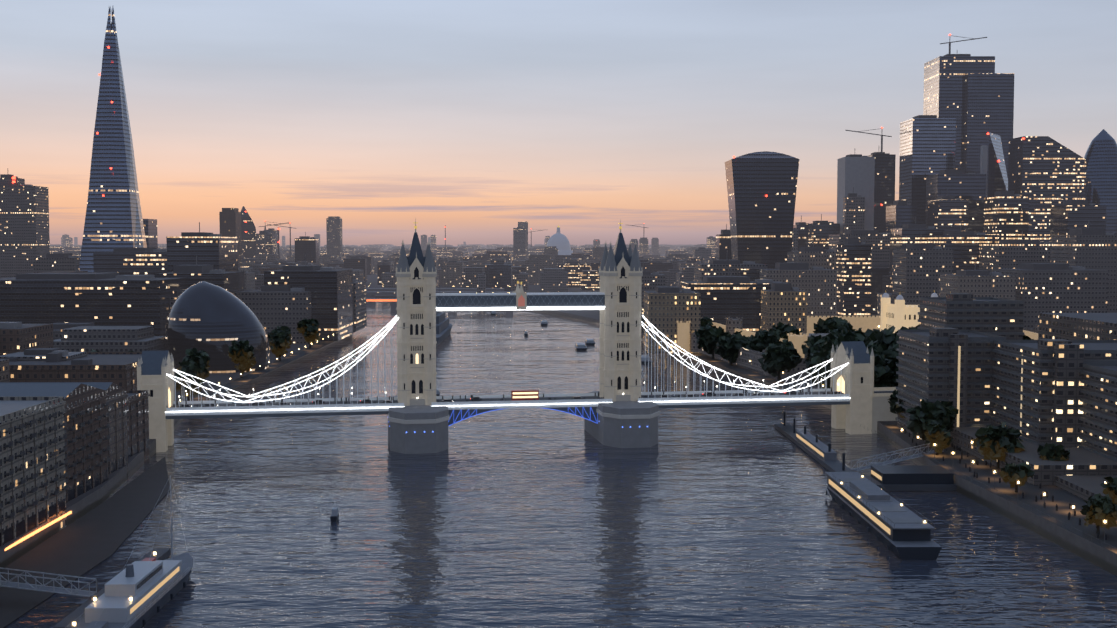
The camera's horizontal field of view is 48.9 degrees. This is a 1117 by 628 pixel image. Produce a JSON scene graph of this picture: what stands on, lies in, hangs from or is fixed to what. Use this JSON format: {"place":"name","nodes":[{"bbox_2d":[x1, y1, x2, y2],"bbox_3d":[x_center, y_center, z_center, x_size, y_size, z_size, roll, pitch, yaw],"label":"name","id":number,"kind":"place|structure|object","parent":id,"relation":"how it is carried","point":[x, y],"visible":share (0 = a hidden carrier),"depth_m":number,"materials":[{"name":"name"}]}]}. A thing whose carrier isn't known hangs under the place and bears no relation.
{"place":"outdoors","nodes":[
{"label":"outdoors","id":0,"kind":"place"},
{"bbox_2d":[0,246,1116,627],"bbox_3d":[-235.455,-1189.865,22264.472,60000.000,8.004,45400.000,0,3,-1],"label":"land","id":1,"kind":"structure","parent":0,"point":[102,524],"depth_m":333.91,"materials":[{"name":"grey concrete"}]},
{"bbox_2d":[0,352,170,550],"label":"riverside buildings","id":2,"kind":"structure","parent":1,"relation":"on","point":[72,429],"depth_m":344.54,"materials":[{"name":"grey"}]},
{"bbox_2d":[0,208,315,381],"bbox_3d":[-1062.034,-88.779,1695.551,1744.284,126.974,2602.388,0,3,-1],"label":"city buildings","id":3,"kind":"structure","parent":1,"relation":"on","point":[272,307],"depth_m":686.09,"materials":[{"name":"stone"}]},
{"bbox_2d":[165,281,269,372],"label":"city hall","id":4,"kind":"structure","parent":1,"relation":"on","point":[212,321],"depth_m":682.01,"materials":[{"name":"grey glass"}]},
{"bbox_2d":[50,236,705,250],"bbox_3d":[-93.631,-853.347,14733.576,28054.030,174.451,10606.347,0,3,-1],"label":"distant skyline","id":5,"kind":"structure","parent":1,"relation":"on","point":[381,247],"depth_m":13367.24,"materials":[{"name":"stone"}]},
{"bbox_2d":[50,216,715,262],"bbox_3d":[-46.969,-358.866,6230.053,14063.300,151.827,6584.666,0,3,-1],"label":"buildings","id":6,"kind":"structure","parent":1,"relation":"on","point":[519,250],"depth_m":5186.49,"materials":[{"name":"stone"}]},
{"bbox_2d":[366,274,512,311],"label":"bridges","id":7,"kind":"structure","parent":1,"relation":"on","point":[371,294],"depth_m":1556.80,"materials":[{"name":"grey concrete"}]},
{"bbox_2d":[0,285,956,627],"bbox_3d":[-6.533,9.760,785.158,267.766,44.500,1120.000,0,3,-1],"label":"boats","id":8,"kind":"object","parent":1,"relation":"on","point":[142,591],"visible":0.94,"depth_m":301.94,"materials":[{"name":"grey paint"}]},
{"bbox_2d":[242,246,715,291],"bbox_3d":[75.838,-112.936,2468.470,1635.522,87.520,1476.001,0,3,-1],"label":"city buildings","id":9,"kind":"structure","parent":1,"relation":"on","point":[550,270],"depth_m":2070.10,"materials":[{"name":"stone"}]},
{"bbox_2d":[137,218,897,453],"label":"suspension bridge","id":10,"kind":"structure","parent":1,"relation":"on","point":[619,409],"depth_m":471.54,"materials":[{"name":"stone"}]},
{"bbox_2d":[180,326,879,400],"bbox_3d":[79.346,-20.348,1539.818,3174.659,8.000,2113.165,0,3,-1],"label":"embankment","id":11,"kind":"object","parent":1,"relation":"on","point":[255,374],"visible":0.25,"depth_m":686.37,"materials":[{"name":"grey concrete"}]},
{"bbox_2d":[0,6,1116,352],"bbox_3d":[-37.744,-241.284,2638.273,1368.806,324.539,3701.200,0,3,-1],"label":"city buildings","id":12,"kind":"structure","parent":1,"relation":"on","point":[986,204],"depth_m":1168.01,"materials":[{"name":"grey glass"}]},
{"bbox_2d":[83,317,1116,533],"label":"trees","id":13,"kind":"object","parent":1,"relation":"on","point":[930,423],"visible":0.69,"depth_m":578.51,"materials":[{"name":"green plant"}]},
{"bbox_2d":[639,257,895,316],"bbox_3d":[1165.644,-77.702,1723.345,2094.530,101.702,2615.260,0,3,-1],"label":"city buildings","id":14,"kind":"structure","parent":1,"relation":"on","point":[881,279],"depth_m":1247.34,"materials":[{"name":"stone"}]},
{"bbox_2d":[641,290,1037,374],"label":"tower of london","id":15,"kind":"structure","parent":1,"relation":"on","point":[898,314],"depth_m":798.43,"materials":[{"name":"white stone"}]},
{"bbox_2d":[875,293,1116,553],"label":"building","id":16,"kind":"structure","parent":1,"relation":"on","point":[979,362],"depth_m":412.49,"materials":[{"name":"concrete"}]},
{"bbox_2d":[0,0,1116,245],"label":"sky","id":17,"kind":"structure","parent":0,"point":[478,119],"materials":[{"name":"orange"}]},
{"bbox_2d":[3,302,1116,627],"bbox_3d":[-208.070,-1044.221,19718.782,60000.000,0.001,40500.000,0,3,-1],"label":"water","id":18,"kind":"structure","parent":0,"point":[691,518],"depth_m":332.63,"materials":[{"name":"blue liquid"}]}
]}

